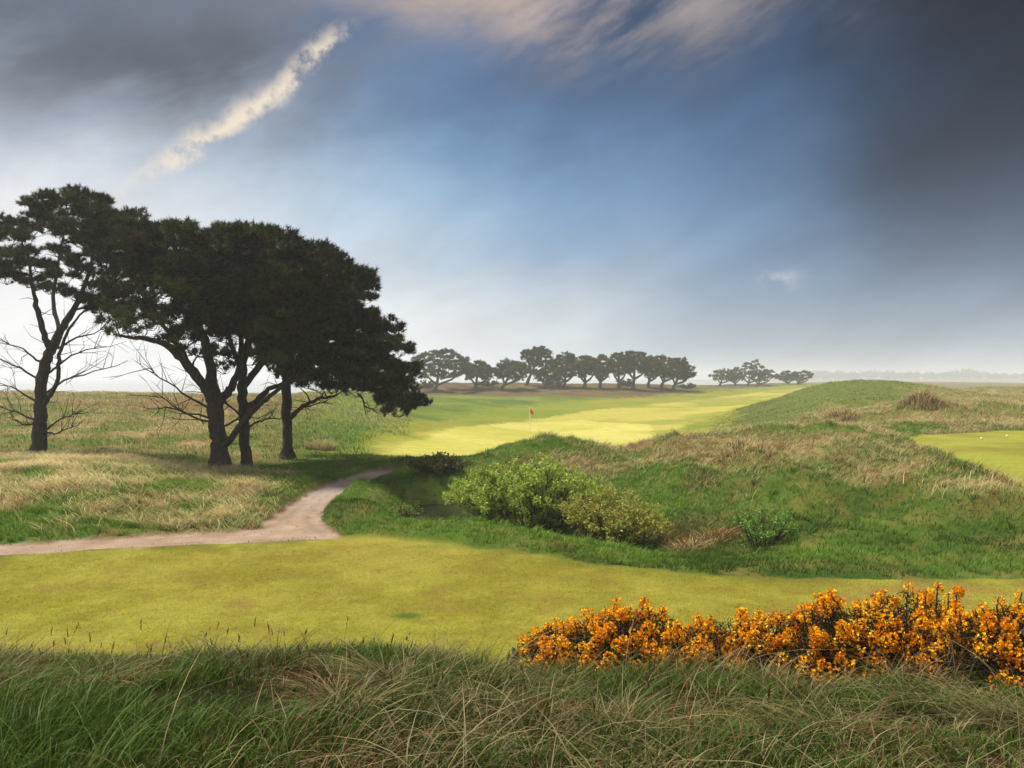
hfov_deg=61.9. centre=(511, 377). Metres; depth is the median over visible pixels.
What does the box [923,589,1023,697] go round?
gorse bush
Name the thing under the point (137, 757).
bank grass
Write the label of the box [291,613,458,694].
grass tussock
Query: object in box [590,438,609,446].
grass tussock
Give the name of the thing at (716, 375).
pine tree
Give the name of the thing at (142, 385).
sea
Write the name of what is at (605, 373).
pine tree
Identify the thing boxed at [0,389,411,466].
dune grass
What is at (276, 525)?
path
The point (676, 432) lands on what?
grass tussock
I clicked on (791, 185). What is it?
sky
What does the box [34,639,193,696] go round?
grass tussock
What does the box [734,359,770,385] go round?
pine tree
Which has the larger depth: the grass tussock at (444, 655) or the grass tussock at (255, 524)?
the grass tussock at (255, 524)
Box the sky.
[0,0,1023,378]
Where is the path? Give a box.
[0,464,399,555]
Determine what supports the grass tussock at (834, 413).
on the ground at (460, 404)
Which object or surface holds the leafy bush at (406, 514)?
on the ground at (460, 404)
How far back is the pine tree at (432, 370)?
179.45 m
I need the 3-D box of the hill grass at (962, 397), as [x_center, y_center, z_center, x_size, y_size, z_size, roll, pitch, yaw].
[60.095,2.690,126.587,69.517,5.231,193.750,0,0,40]
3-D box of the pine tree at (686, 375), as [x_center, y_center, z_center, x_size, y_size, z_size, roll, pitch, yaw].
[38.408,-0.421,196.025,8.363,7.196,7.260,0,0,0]
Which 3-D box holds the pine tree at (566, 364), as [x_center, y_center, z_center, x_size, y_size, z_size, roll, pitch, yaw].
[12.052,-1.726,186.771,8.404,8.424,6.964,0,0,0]
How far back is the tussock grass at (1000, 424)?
28.06 m
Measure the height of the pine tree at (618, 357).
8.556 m
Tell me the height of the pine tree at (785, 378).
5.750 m
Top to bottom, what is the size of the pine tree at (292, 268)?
9.889 m
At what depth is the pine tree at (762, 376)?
285.75 m
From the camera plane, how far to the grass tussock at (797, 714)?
4.30 m
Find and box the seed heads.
[4,616,971,728]
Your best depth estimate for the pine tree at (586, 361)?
186.94 m
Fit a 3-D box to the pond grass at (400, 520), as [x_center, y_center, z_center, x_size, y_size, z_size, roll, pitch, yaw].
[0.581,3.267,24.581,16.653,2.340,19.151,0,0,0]
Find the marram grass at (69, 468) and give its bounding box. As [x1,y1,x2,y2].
[0,447,325,544]
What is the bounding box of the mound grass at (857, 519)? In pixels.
[526,415,1023,578]
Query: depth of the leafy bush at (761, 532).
19.02 m
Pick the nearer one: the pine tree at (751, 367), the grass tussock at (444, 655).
the grass tussock at (444, 655)
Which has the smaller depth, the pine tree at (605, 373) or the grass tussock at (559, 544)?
the grass tussock at (559, 544)
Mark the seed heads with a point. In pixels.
(508, 657)
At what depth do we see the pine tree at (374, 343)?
34.21 m
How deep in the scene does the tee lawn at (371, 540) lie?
13.83 m
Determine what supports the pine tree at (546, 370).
on the ground at (460, 404)
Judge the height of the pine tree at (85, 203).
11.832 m
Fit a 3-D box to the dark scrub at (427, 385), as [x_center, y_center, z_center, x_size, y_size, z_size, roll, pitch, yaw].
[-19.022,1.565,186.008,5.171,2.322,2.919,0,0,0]
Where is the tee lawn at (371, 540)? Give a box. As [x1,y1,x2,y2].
[0,533,1023,669]
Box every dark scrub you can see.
[403,451,474,476]
[413,379,434,387]
[478,380,499,385]
[544,378,568,385]
[616,378,632,385]
[676,382,695,388]
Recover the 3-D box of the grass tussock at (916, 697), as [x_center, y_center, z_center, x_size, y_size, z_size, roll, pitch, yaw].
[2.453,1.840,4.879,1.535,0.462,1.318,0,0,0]
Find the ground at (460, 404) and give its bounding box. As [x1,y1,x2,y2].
[0,378,1023,767]
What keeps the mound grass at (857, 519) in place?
on the ground at (460, 404)
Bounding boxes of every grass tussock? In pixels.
[0,617,84,668]
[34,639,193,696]
[156,622,240,659]
[175,511,220,528]
[234,513,266,529]
[235,640,457,725]
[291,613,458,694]
[302,435,337,450]
[371,619,491,673]
[497,647,589,689]
[534,427,558,437]
[548,537,581,552]
[551,669,714,743]
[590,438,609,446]
[661,428,701,437]
[662,534,717,552]
[681,655,961,748]
[689,525,740,545]
[707,435,777,469]
[817,644,1023,733]
[820,406,859,421]
[897,386,944,410]
[914,660,1023,736]
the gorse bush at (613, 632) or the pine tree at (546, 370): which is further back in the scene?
the pine tree at (546, 370)
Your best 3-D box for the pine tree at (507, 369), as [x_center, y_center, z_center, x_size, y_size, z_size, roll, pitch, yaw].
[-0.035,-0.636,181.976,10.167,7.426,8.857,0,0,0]
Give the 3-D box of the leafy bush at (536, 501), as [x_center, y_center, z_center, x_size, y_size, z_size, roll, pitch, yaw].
[0.530,3.218,24.030,5.061,2.356,3.229,0,0,0]
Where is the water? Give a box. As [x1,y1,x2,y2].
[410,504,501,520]
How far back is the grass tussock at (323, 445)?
40.62 m
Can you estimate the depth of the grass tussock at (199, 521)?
19.51 m
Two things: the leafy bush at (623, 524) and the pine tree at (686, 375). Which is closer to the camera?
the leafy bush at (623, 524)
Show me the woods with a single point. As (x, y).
(967, 373)
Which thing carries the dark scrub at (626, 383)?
on the ground at (460, 404)
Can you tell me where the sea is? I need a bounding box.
[0,379,1023,393]
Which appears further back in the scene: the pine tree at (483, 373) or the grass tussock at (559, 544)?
the pine tree at (483, 373)
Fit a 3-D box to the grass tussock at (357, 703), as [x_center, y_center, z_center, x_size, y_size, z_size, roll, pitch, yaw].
[-0.896,1.636,4.503,1.050,0.408,1.014,0,0,41]
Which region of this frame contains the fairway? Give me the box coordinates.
[369,385,815,456]
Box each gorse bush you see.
[508,596,713,682]
[674,605,828,680]
[777,581,978,688]
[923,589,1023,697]
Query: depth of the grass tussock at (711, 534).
20.58 m
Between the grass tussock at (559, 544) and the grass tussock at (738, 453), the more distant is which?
the grass tussock at (738, 453)
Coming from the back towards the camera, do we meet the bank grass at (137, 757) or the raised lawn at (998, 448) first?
the raised lawn at (998, 448)
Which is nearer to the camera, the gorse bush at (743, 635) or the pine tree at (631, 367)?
the gorse bush at (743, 635)
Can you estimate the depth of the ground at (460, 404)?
27.37 m
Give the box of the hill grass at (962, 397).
[708,379,1023,430]
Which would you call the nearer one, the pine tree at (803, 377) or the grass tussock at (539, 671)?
the grass tussock at (539, 671)
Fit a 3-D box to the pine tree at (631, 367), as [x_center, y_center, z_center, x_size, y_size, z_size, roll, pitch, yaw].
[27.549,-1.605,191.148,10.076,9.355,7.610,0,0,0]
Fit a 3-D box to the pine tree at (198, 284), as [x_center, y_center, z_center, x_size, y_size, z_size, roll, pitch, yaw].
[-12.266,-1.450,31.760,6.703,10.006,10.126,0,0,-41]
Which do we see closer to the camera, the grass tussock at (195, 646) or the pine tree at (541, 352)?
the grass tussock at (195, 646)
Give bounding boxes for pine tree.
[0,182,152,452]
[84,211,294,467]
[177,217,384,467]
[254,303,433,459]
[410,347,475,391]
[460,359,494,388]
[488,358,534,389]
[520,345,553,385]
[532,365,565,388]
[549,351,583,387]
[572,355,606,387]
[590,354,618,388]
[609,351,634,387]
[613,350,657,389]
[642,357,660,387]
[646,354,688,390]
[664,361,696,389]
[708,368,738,385]
[725,368,745,385]
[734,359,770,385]
[750,369,781,385]
[774,370,798,383]
[787,370,813,383]
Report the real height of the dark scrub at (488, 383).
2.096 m
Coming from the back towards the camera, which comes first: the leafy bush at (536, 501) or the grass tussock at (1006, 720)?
the leafy bush at (536, 501)
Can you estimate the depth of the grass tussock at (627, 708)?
4.53 m
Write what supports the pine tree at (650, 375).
on the ground at (460, 404)
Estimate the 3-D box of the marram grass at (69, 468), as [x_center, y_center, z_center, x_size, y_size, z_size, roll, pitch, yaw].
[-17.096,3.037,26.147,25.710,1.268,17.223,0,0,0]
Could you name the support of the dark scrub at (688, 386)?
on the ground at (460, 404)
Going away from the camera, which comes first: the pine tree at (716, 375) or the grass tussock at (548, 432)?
the grass tussock at (548, 432)
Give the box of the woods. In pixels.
[804,368,1023,379]
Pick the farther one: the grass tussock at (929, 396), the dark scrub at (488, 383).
the dark scrub at (488, 383)
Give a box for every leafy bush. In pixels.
[384,498,423,519]
[442,450,620,530]
[557,484,674,545]
[731,500,800,548]
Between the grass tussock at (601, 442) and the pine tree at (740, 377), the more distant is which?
the pine tree at (740, 377)
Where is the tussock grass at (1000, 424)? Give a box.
[462,392,1023,560]
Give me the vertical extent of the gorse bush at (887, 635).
1.349 m
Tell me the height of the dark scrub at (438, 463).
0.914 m
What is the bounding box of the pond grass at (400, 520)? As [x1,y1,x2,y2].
[312,435,744,575]
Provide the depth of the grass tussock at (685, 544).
20.17 m
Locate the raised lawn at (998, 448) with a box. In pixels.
[906,430,1023,487]
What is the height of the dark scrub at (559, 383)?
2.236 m
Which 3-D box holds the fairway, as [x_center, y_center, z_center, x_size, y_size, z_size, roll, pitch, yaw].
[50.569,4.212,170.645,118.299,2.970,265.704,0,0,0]
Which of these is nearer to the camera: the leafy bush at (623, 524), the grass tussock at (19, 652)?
the grass tussock at (19, 652)
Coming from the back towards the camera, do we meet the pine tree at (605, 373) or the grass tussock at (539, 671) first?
the pine tree at (605, 373)
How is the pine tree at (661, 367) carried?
on the ground at (460, 404)
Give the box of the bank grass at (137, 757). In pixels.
[0,617,1023,767]

